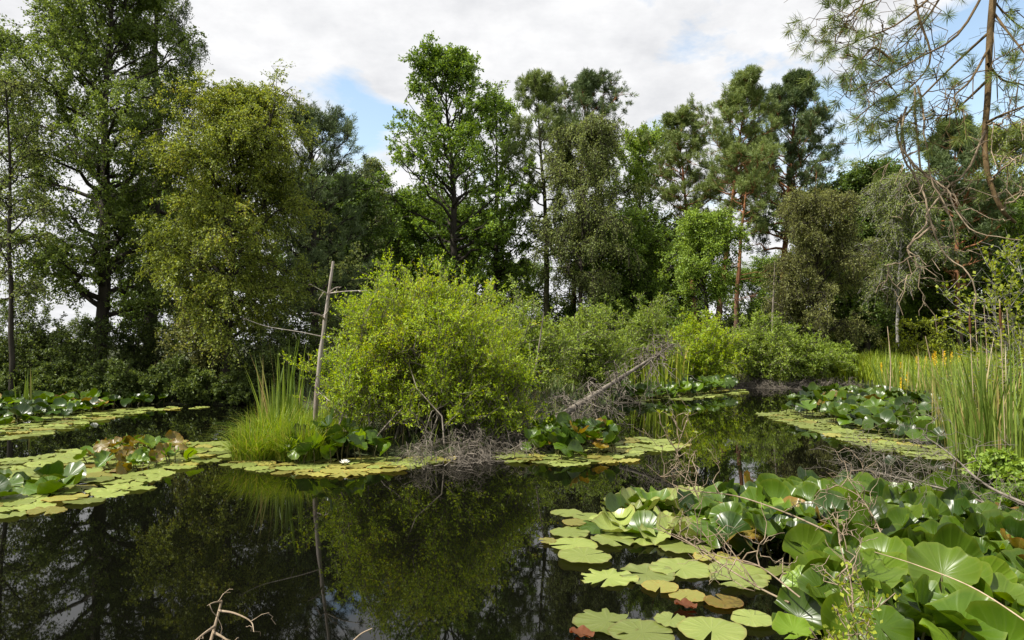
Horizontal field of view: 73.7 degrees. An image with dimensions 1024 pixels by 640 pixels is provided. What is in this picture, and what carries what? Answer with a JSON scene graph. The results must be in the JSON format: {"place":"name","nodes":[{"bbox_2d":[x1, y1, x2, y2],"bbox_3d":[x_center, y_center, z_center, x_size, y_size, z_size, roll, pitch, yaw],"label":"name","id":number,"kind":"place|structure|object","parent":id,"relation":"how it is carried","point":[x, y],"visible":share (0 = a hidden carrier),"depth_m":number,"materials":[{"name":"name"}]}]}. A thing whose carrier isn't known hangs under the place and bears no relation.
{"place":"outdoors","nodes":[
{"label":"outdoors","id":0,"kind":"place"},
{"bbox_2d":[74,0,224,366],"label":"spruce tree","id":1,"kind":"object","parent":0,"point":[182,12],"visible":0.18,"depth_m":20.62,"materials":[{"name":"green plant"}]},
{"bbox_2d":[0,384,1023,639],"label":"pond water","id":2,"kind":"structure","parent":0,"point":[450,550],"depth_m":4.84,"materials":[{"name":"black liquid"}]},
{"bbox_2d":[0,460,86,506],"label":"water lily","id":3,"kind":"object","parent":2,"relation":"on","point":[46,483],"visible":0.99,"depth_m":6.43,"materials":[{"name":"green plant"}]},
{"bbox_2d":[0,388,207,439],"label":"water lily","id":4,"kind":"object","parent":2,"relation":"on","point":[41,401],"visible":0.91,"depth_m":13.31,"materials":[{"name":"green plant"}]},
{"bbox_2d":[0,430,236,518],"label":"water lily","id":5,"kind":"object","parent":2,"relation":"on","point":[104,452],"visible":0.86,"depth_m":7.70,"materials":[{"name":"green plant"}]},
{"bbox_2d":[194,410,288,460],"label":"sedge tussock","id":6,"kind":"object","parent":2,"relation":"on","point":[245,450],"visible":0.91,"depth_m":8.13,"materials":[{"name":"plant"}]},
{"bbox_2d":[203,394,337,448],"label":"sedge tussock","id":7,"kind":"object","parent":2,"relation":"on","point":[269,419],"visible":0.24,"depth_m":8.67,"materials":[{"name":"plant"}]},
{"bbox_2d":[245,336,311,420],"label":"iris clump","id":8,"kind":"object","parent":2,"relation":"on","point":[278,400],"visible":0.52,"depth_m":9.23,"materials":[{"name":"plant"}]},
{"bbox_2d":[250,410,345,461],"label":"sedge tussock","id":9,"kind":"object","parent":2,"relation":"on","point":[282,456],"visible":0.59,"depth_m":8.12,"materials":[{"name":"plant"}]},
{"bbox_2d":[218,407,455,477],"bbox_3d":[-2.054,1.394,8.034,2.346,0.682,1.754,-1,-2,27],"label":"water lily","id":10,"kind":"object","parent":2,"relation":"on","point":[356,437],"visible":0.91,"depth_m":7.98,"materials":[{"name":"green plant"}]},
{"bbox_2d":[386,416,552,471],"bbox_3d":[-0.346,1.488,8.992,2.248,0.446,3.586,-2,-3,44],"label":"dead brush","id":11,"kind":"object","parent":2,"relation":"on","point":[474,443],"visible":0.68,"depth_m":8.30,"materials":[{"name":"grey wood"}]},
{"bbox_2d":[558,547,611,562],"bbox_3d":[0.464,1.530,4.437,0.344,0.011,0.352,3,-3,-26],"label":"lily pad","id":12,"kind":"object","parent":2,"relation":"on","point":[577,554],"visible":1,"depth_m":4.44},
{"bbox_2d":[492,411,691,466],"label":"water lily","id":13,"kind":"object","parent":2,"relation":"on","point":[565,435],"visible":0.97,"depth_m":8.68,"materials":[{"name":"green plant"}]},
{"bbox_2d":[572,608,641,634],"bbox_3d":[0.484,1.516,3.449,0.340,0.028,0.360,-1,-3,22],"label":"lily pad","id":14,"kind":"object","parent":2,"relation":"on","point":[602,621],"visible":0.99,"depth_m":3.45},
{"bbox_2d":[581,568,638,586],"bbox_3d":[0.577,1.542,4.085,0.355,0.042,0.335,-1,-2,31],"label":"lily pad","id":15,"kind":"object","parent":2,"relation":"on","point":[613,576],"visible":1,"depth_m":4.08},
{"bbox_2d":[607,619,674,639],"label":"lily pad","id":16,"kind":"object","parent":2,"relation":"on","point":[643,626],"visible":1,"depth_m":3.32,"materials":[{"name":"plant"}]},
{"bbox_2d":[577,485,707,544],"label":"water lily","id":17,"kind":"object","parent":2,"relation":"on","point":[631,506],"visible":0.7,"depth_m":5.19,"materials":[{"name":"green plant"}]},
{"bbox_2d":[620,563,674,584],"bbox_3d":[0.816,1.536,4.130,0.334,0.024,0.354,-1,-2,14],"label":"lily pad","id":18,"kind":"object","parent":2,"relation":"on","point":[647,572],"visible":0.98,"depth_m":4.13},
{"bbox_2d":[625,335,690,387],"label":"iris clump","id":19,"kind":"object","parent":2,"relation":"on","point":[662,376],"visible":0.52,"depth_m":18.68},
{"bbox_2d":[648,558,710,578],"bbox_3d":[1.065,1.538,4.241,0.390,0.018,0.378,-1,-2,34],"label":"lily pad","id":20,"kind":"object","parent":2,"relation":"on","point":[692,569],"visible":0.97,"depth_m":4.24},
{"bbox_2d":[613,374,748,400],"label":"water lily","id":21,"kind":"object","parent":2,"relation":"on","point":[691,385],"visible":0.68,"depth_m":18.20,"materials":[{"name":"green plant"}]},
{"bbox_2d":[677,616,746,639],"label":"lily pad","id":22,"kind":"object","parent":2,"relation":"on","point":[699,628],"visible":1,"depth_m":3.31,"materials":[{"name":"plant"}]},
{"bbox_2d":[654,482,789,603],"bbox_3d":[1.042,1.135,3.666,0.432,0.508,0.941,1,-2,-18],"label":"twig","id":23,"kind":"object","parent":2,"relation":"in","point":[754,584],"visible":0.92,"depth_m":3.68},
{"bbox_2d":[668,504,799,597],"bbox_3d":[1.107,1.161,3.492,0.694,0.450,0.409,-1,-2,26],"label":"twig","id":24,"kind":"object","parent":2,"relation":"on","point":[751,563],"visible":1,"depth_m":3.42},
{"bbox_2d":[709,569,767,589],"bbox_3d":[1.335,1.525,4.010,0.317,0.030,0.336,1,-2,-19],"label":"lily pad","id":25,"kind":"object","parent":2,"relation":"on","point":[760,581],"visible":0.83,"depth_m":4.00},
{"bbox_2d":[731,609,771,626],"bbox_3d":[1.213,1.495,3.427,0.213,0.009,0.218,-1,-2,29],"label":"lily pad","id":26,"kind":"object","parent":2,"relation":"on","point":[753,618],"visible":0.97,"depth_m":3.42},
{"bbox_2d":[739,376,861,389],"bbox_3d":[9.607,1.979,22.472,4.730,0.407,2.464,1,-2,-34],"label":"dead brush","id":27,"kind":"object","parent":2,"relation":"on","point":[793,384],"visible":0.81,"depth_m":22.33,"materials":[{"name":"grey wood"}]},
{"bbox_2d":[592,466,1023,600],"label":"water lily","id":28,"kind":"object","parent":2,"relation":"on","point":[951,516],"visible":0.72,"depth_m":4.63,"materials":[{"name":"green plant"}]},
{"bbox_2d":[634,427,831,533],"bbox_3d":[1.395,0.951,4.251,1.182,0.546,0.488,-1,-2,36],"label":"twig","id":29,"kind":"object","parent":28,"relation":"on","point":[694,465],"visible":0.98,"depth_m":4.39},
{"bbox_2d":[816,339,862,376],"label":"willow bush","id":30,"kind":"object","parent":2,"relation":"on","point":[846,349],"visible":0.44,"depth_m":24.12,"materials":[{"name":"green plant"}]},
{"bbox_2d":[797,562,900,639],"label":"leaf sprig","id":31,"kind":"object","parent":2,"relation":"on","point":[837,636],"visible":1,"depth_m":2.51,"materials":[{"name":"plant"}]},
{"bbox_2d":[755,382,969,459],"bbox_3d":[7.158,1.642,13.704,3.722,0.586,11.399,-1,-2,33],"label":"water lily","id":32,"kind":"object","parent":2,"relation":"on","point":[843,404],"visible":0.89,"depth_m":11.59,"materials":[{"name":"green plant"}]},
{"bbox_2d":[771,532,1023,639],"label":"water lily","id":33,"kind":"object","parent":2,"relation":"on","point":[934,605],"visible":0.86,"depth_m":3.09,"materials":[{"name":"green plant"}]},
{"bbox_2d":[810,493,877,610],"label":"twig","id":34,"kind":"object","parent":33,"relation":"on","point":[840,540],"visible":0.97,"depth_m":3.19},
{"bbox_2d":[815,446,882,531],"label":"twig","id":35,"kind":"object","parent":33,"relation":"on","point":[865,504],"visible":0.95,"depth_m":3.96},
{"bbox_2d":[873,344,934,400],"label":"cattail clump","id":36,"kind":"object","parent":2,"relation":"on","point":[894,384],"visible":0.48,"depth_m":16.13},
{"bbox_2d":[802,423,1023,520],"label":"dead branch","id":37,"kind":"object","parent":2,"relation":"in","point":[883,473],"visible":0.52,"depth_m":5.33,"materials":[{"name":"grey wood"}]},
{"bbox_2d":[882,399,1023,504],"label":"dead branch","id":38,"kind":"object","parent":2,"relation":"on","point":[974,476],"visible":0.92,"depth_m":5.55,"materials":[{"name":"grey wood"}]},
{"bbox_2d":[915,355,993,443],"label":"cattail clump","id":39,"kind":"object","parent":2,"relation":"on","point":[937,410],"visible":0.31,"depth_m":9.33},
{"bbox_2d":[916,333,1022,453],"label":"cattail clump","id":40,"kind":"object","parent":2,"relation":"on","point":[946,399],"visible":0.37,"depth_m":8.45,"materials":[{"name":"plant"}]},
{"bbox_2d":[928,228,1023,430],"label":"sapling","id":41,"kind":"object","parent":2,"relation":"on","point":[1001,287],"visible":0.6,"depth_m":9.04,"materials":[{"name":"plant"}]},
{"bbox_2d":[960,446,1023,484],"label":"bramble","id":42,"kind":"object","parent":2,"relation":"on","point":[1004,463],"visible":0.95,"depth_m":6.86,"materials":[{"name":"green plant"}]},
{"bbox_2d":[0,0,1023,343],"label":"sky","id":43,"kind":"structure","parent":0,"point":[343,52],"materials":[{"name":"white"}]},
{"bbox_2d":[2,344,1022,456],"bbox_3d":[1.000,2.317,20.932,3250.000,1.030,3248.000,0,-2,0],"label":"ground","id":44,"kind":"structure","parent":0,"point":[394,450],"depth_m":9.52,"materials":[{"name":"green plant"}]},
{"bbox_2d":[0,69,70,392],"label":"birch tree","id":45,"kind":"object","parent":44,"relation":"on","point":[10,87],"visible":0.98,"depth_m":15.80,"materials":[{"name":"green plant"}]},
{"bbox_2d":[0,276,75,381],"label":"understory shrub","id":46,"kind":"object","parent":44,"relation":"on","point":[32,341],"visible":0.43,"depth_m":16.59,"materials":[{"name":"green plant"}]},
{"bbox_2d":[0,18,81,315],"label":"broadleaf tree","id":47,"kind":"object","parent":44,"relation":"on","point":[20,42],"visible":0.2,"depth_m":19.28,"materials":[{"name":"green plant"}]},
{"bbox_2d":[11,348,75,394],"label":"understory shrub","id":48,"kind":"object","parent":44,"relation":"on","point":[44,372],"visible":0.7,"depth_m":15.70,"materials":[{"name":"green plant"}]},
{"bbox_2d":[15,316,134,376],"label":"understory shrub","id":49,"kind":"object","parent":44,"relation":"on","point":[76,353],"visible":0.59,"depth_m":16.78,"materials":[{"name":"green plant"}]},
{"bbox_2d":[79,357,157,404],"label":"understory shrub","id":50,"kind":"object","parent":44,"relation":"on","point":[109,378],"visible":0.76,"depth_m":15.63,"materials":[{"name":"green plant"}]},
{"bbox_2d":[0,0,238,366],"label":"broadleaf tree","id":51,"kind":"object","parent":44,"relation":"on","point":[80,53],"visible":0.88,"depth_m":17.30,"materials":[{"name":"green plant"}]},
{"bbox_2d":[107,277,185,373],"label":"understory shrub","id":52,"kind":"object","parent":44,"relation":"on","point":[144,336],"visible":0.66,"depth_m":18.25,"materials":[{"name":"green plant"}]},
{"bbox_2d":[131,353,210,403],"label":"understory shrub","id":53,"kind":"object","parent":44,"relation":"on","point":[166,373],"visible":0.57,"depth_m":15.86,"materials":[{"name":"green plant"}]},
{"bbox_2d":[86,170,267,357],"bbox_3d":[-12.781,-1.716,26.021,5.935,7.740,7.099,1,-2,-33],"label":"leafy tree","id":54,"kind":"object","parent":44,"relation":"on","point":[161,218],"visible":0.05,"depth_m":25.07,"materials":[{"name":"green plant"}]},
{"bbox_2d":[171,363,225,404],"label":"understory shrub","id":55,"kind":"object","parent":44,"relation":"on","point":[195,385],"visible":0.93,"depth_m":15.64,"materials":[{"name":"green plant"}]},
{"bbox_2d":[152,300,252,384],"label":"understory shrub","id":56,"kind":"object","parent":44,"relation":"on","point":[201,359],"visible":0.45,"depth_m":16.25,"materials":[{"name":"green plant"}]},
{"bbox_2d":[116,59,340,396],"bbox_3d":[-6.664,-2.016,16.723,4.919,7.724,5.062,0,-2,0],"label":"birch tree","id":57,"kind":"object","parent":44,"relation":"on","point":[247,135],"visible":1,"depth_m":15.76,"materials":[{"name":"green plant"}]},
{"bbox_2d":[211,364,271,405],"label":"understory shrub","id":58,"kind":"object","parent":44,"relation":"on","point":[237,388],"visible":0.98,"depth_m":15.55,"materials":[{"name":"green plant"}]},
{"bbox_2d":[213,316,323,401],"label":"understory shrub","id":59,"kind":"object","parent":44,"relation":"on","point":[266,356],"visible":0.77,"depth_m":16.12,"materials":[{"name":"green plant"}]},
{"bbox_2d":[264,295,342,384],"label":"understory shrub","id":60,"kind":"object","parent":44,"relation":"on","point":[312,339],"visible":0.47,"depth_m":18.37,"materials":[{"name":"green plant"}]},
{"bbox_2d":[244,261,367,420],"bbox_3d":[-2.607,0.301,8.701,1.579,2.157,0.457,0,-2,0],"label":"dead snag","id":61,"kind":"object","parent":44,"relation":"on","point":[319,361],"visible":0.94,"depth_m":8.86,"materials":[{"name":"grey wood"}]},
{"bbox_2d":[225,162,404,354],"bbox_3d":[-8.496,-2.305,28.902,7.206,8.881,8.846,1,-2,-27],"label":"dense tree","id":62,"kind":"object","parent":44,"relation":"on","point":[378,230],"visible":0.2,"depth_m":28.40,"materials":[{"name":"green plant"}]},
{"bbox_2d":[256,92,377,376],"bbox_3d":[-6.380,-2.627,22.174,4.103,9.037,3.358,-1,-2,22],"label":"pine tree","id":63,"kind":"object","parent":44,"relation":"on","point":[331,124],"visible":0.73,"depth_m":22.05,"materials":[{"name":"green plant"}]},
{"bbox_2d":[278,161,393,328],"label":"broadleaf tree","id":64,"kind":"object","parent":44,"relation":"on","point":[374,205],"visible":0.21,"depth_m":28.73,"materials":[{"name":"green plant"}]},
{"bbox_2d":[297,230,380,370],"bbox_3d":[-5.937,-0.586,24.031,3.389,5.466,3.294,0,-2,0],"label":"bank shrub","id":65,"kind":"object","parent":44,"relation":"on","point":[347,260],"visible":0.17,"depth_m":23.89,"materials":[{"name":"green plant"}]},
{"bbox_2d":[355,153,405,302],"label":"birch tree","id":66,"kind":"object","parent":44,"relation":"on","point":[377,165],"visible":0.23,"depth_m":33.12,"materials":[{"name":"green plant"}]},
{"bbox_2d":[362,185,461,306],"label":"broadleaf tree","id":67,"kind":"object","parent":44,"relation":"on","point":[405,232],"visible":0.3,"depth_m":34.00,"materials":[{"name":"green plant"}]},
{"bbox_2d":[277,245,557,442],"bbox_3d":[-1.282,0.406,9.693,3.854,2.866,2.923,0,-2,0],"label":"willow bush","id":68,"kind":"object","parent":44,"relation":"on","point":[410,355],"visible":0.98,"depth_m":9.04,"materials":[{"name":"green plant"}]},
{"bbox_2d":[374,30,540,296],"bbox_3d":[-2.496,-5.599,33.145,7.795,15.844,7.636,0,-2,0],"label":"oak tree","id":69,"kind":"object","parent":44,"relation":"on","point":[454,67],"visible":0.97,"depth_m":32.43,"materials":[{"name":"green plant"}]},
{"bbox_2d":[414,193,540,327],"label":"leafy tree","id":70,"kind":"object","parent":44,"relation":"on","point":[500,277],"visible":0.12,"depth_m":37.78,"materials":[{"name":"green plant"}]},
{"bbox_2d":[458,279,532,405],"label":"willow bush","id":71,"kind":"object","parent":44,"relation":"on","point":[498,305],"visible":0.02,"depth_m":12.44,"materials":[{"name":"green plant"}]},
{"bbox_2d":[449,80,550,331],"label":"oak tree","id":72,"kind":"object","parent":44,"relation":"on","point":[506,111],"visible":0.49,"depth_m":36.68,"materials":[{"name":"green plant"}]},
{"bbox_2d":[451,340,551,447],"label":"willow bush","id":73,"kind":"object","parent":44,"relation":"on","point":[517,418],"visible":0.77,"depth_m":9.15,"materials":[{"name":"green plant"}]},
{"bbox_2d":[482,273,597,401],"bbox_3d":[0.265,0.382,14.608,2.954,2.781,2.522,1,-2,-30],"label":"willow bush","id":74,"kind":"object","parent":44,"relation":"on","point":[549,351],"visible":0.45,"depth_m":14.19,"materials":[{"name":"green plant"}]},
{"bbox_2d":[498,68,584,327],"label":"pine tree","id":75,"kind":"object","parent":44,"relation":"on","point":[541,89],"visible":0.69,"depth_m":34.21,"materials":[{"name":"green plant"}]},
{"bbox_2d":[534,66,638,327],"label":"pine tree","id":76,"kind":"object","parent":44,"relation":"on","point":[585,85],"visible":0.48,"depth_m":37.29,"materials":[{"name":"green plant"}]},
{"bbox_2d":[522,110,653,319],"bbox_3d":[3.251,-3.691,31.991,5.840,11.818,6.164,1,-2,-29],"label":"birch tree","id":77,"kind":"object","parent":44,"relation":"on","point":[594,140],"visible":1,"depth_m":31.22,"materials":[{"name":"green plant"}]},
{"bbox_2d":[548,293,642,395],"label":"willow bush","id":78,"kind":"object","parent":44,"relation":"on","point":[598,367],"visible":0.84,"depth_m":16.68,"materials":[{"name":"green plant"}]},
{"bbox_2d":[518,197,674,343],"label":"leafy tree","id":79,"kind":"object","parent":44,"relation":"on","point":[639,220],"visible":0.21,"depth_m":36.69,"materials":[{"name":"green plant"}]},
{"bbox_2d":[531,331,701,424],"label":"fallen tree","id":80,"kind":"object","parent":44,"relation":"on","point":[580,405],"visible":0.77,"depth_m":12.11,"materials":[{"name":"grey wood"}]},
{"bbox_2d":[568,223,682,352],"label":"leafy tree","id":81,"kind":"object","parent":44,"relation":"on","point":[643,243],"visible":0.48,"depth_m":34.97,"materials":[{"name":"green plant"}]},
{"bbox_2d":[595,119,693,312],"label":"broadleaf tree","id":82,"kind":"object","parent":44,"relation":"on","point":[637,148],"visible":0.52,"depth_m":40.22,"materials":[{"name":"green plant"}]},
{"bbox_2d":[607,291,689,382],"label":"willow bush","id":83,"kind":"object","parent":44,"relation":"on","point":[646,322],"visible":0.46,"depth_m":19.24,"materials":[{"name":"green plant"}]},
{"bbox_2d":[628,287,702,355],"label":"bank shrub","id":84,"kind":"object","parent":44,"relation":"on","point":[676,322],"visible":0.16,"depth_m":29.93,"materials":[{"name":"green plant"}]},
{"bbox_2d":[643,103,730,337],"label":"pine tree","id":85,"kind":"object","parent":44,"relation":"on","point":[682,118],"visible":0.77,"depth_m":36.02,"materials":[{"name":"green plant"}]},
{"bbox_2d":[654,203,756,332],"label":"broadleaf tree","id":86,"kind":"object","parent":44,"relation":"on","point":[711,238],"visible":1,"depth_m":27.40,"materials":[{"name":"green plant"}]},
{"bbox_2d":[666,306,753,389],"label":"willow bush","id":87,"kind":"object","parent":44,"relation":"on","point":[710,353],"visible":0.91,"depth_m":21.19,"materials":[{"name":"green plant"}]},
{"bbox_2d":[677,64,790,337],"bbox_3d":[10.909,-5.079,33.306,5.211,14.661,4.585,1,-2,-34],"label":"pine tree","id":88,"kind":"object","parent":44,"relation":"on","point":[743,89],"visible":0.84,"depth_m":32.71,"materials":[{"name":"green plant"}]},
{"bbox_2d":[712,265,770,319],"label":"leafy tree","id":89,"kind":"object","parent":44,"relation":"on","point":[749,287],"visible":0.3,"depth_m":45.35,"materials":[{"name":"green plant"}]},
{"bbox_2d":[703,135,787,333],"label":"pine tree","id":90,"kind":"object","parent":44,"relation":"on","point":[745,181],"visible":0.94,"depth_m":30.86,"materials":[{"name":"green plant"}]},
{"bbox_2d":[724,302,803,386],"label":"willow bush","id":91,"kind":"object","parent":44,"relation":"on","point":[766,349],"visible":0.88,"depth_m":22.05,"materials":[{"name":"green plant"}]},
{"bbox_2d":[736,248,810,334],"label":"leafy tree","id":92,"kind":"object","parent":44,"relation":"on","point":[755,265],"visible":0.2,"depth_m":42.01,"materials":[{"name":"green plant"}]},
{"bbox_2d":[732,67,848,328],"bbox_3d":[14.408,-5.355,35.319,6.627,15.472,6.003,0,-2,0],"label":"pine tree","id":93,"kind":"object","parent":44,"relation":"on","point":[787,95],"visible":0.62,"depth_m":34.78,"materials":[{"name":"green plant"}]},
{"bbox_2d":[778,322,848,384],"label":"willow bush","id":94,"kind":"object","parent":44,"relation":"on","point":[811,365],"visible":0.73,"depth_m":23.02,"materials":[{"name":"green plant"}]},
{"bbox_2d":[758,185,892,350],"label":"willow tree","id":95,"kind":"object","parent":44,"relation":"on","point":[795,299],"visible":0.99,"depth_m":25.56,"materials":[{"name":"green plant"}]},
{"bbox_2d":[784,298,882,353],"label":"bank shrub","id":96,"kind":"object","parent":44,"relation":"on","point":[833,332],"visible":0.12,"depth_m":32.77,"materials":[{"name":"green plant"}]},
{"bbox_2d":[669,348,1022,449],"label":"meadow grass","id":97,"kind":"structure","parent":44,"relation":"on","point":[866,372],"depth_m":23.70,"materials":[{"name":"plant"}]},
{"bbox_2d":[810,155,935,353],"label":"broadleaf tree","id":98,"kind":"object","parent":44,"relation":"on","point":[854,180],"visible":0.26,"depth_m":32.25,"materials":[{"name":"green plant"}]},
{"bbox_2d":[822,198,982,351],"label":"leafy tree","id":99,"kind":"object","parent":44,"relation":"on","point":[909,305],"visible":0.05,"depth_m":33.75,"materials":[{"name":"green plant"}]},
{"bbox_2d":[873,313,935,360],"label":"bank shrub","id":100,"kind":"object","parent":44,"relation":"on","point":[904,344],"visible":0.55,"depth_m":26.96,"materials":[{"name":"green plant"}]},
{"bbox_2d":[846,166,967,346],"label":"birch tree","id":101,"kind":"object","parent":44,"relation":"on","point":[891,227],"visible":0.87,"depth_m":28.84,"materials":[{"name":"green plant"}]},
{"bbox_2d":[896,352,969,404],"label":"cattail clump","id":102,"kind":"object","parent":44,"relation":"on","point":[924,382],"visible":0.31,"depth_m":14.42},
{"bbox_2d":[906,314,971,362],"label":"bank shrub","id":103,"kind":"object","parent":44,"relation":"on","point":[940,348],"visible":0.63,"depth_m":25.87,"materials":[{"name":"green plant"}]},
{"bbox_2d":[898,113,1023,354],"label":"pine tree","id":104,"kind":"object","parent":44,"relation":"on","point":[942,158],"visible":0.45,"depth_m":30.81,"materials":[{"name":"green plant"}]},
{"bbox_2d":[905,194,1023,352],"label":"leafy tree","id":105,"kind":"object","parent":44,"relation":"on","point":[1018,217],"visible":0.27,"depth_m":32.37,"materials":[{"name":"green plant"}]},
{"bbox_2d":[920,299,1023,464],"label":"cattail clump","id":106,"kind":"object","parent":44,"relation":"on","point":[984,420],"visible":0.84,"depth_m":7.55,"materials":[{"name":"plant"}]},
{"bbox_2d":[942,117,1023,310],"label":"birch tree","id":107,"kind":"object","parent":44,"relation":"on","point":[1019,151],"visible":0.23,"depth_m":35.36,"materials":[{"name":"green plant"}]},
{"bbox_2d":[780,0,1023,330],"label":"pine bough","id":108,"kind":"object","parent":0,"point":[862,65],"visible":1,"depth_m":4.21,"materials":[{"name":"green plant"}]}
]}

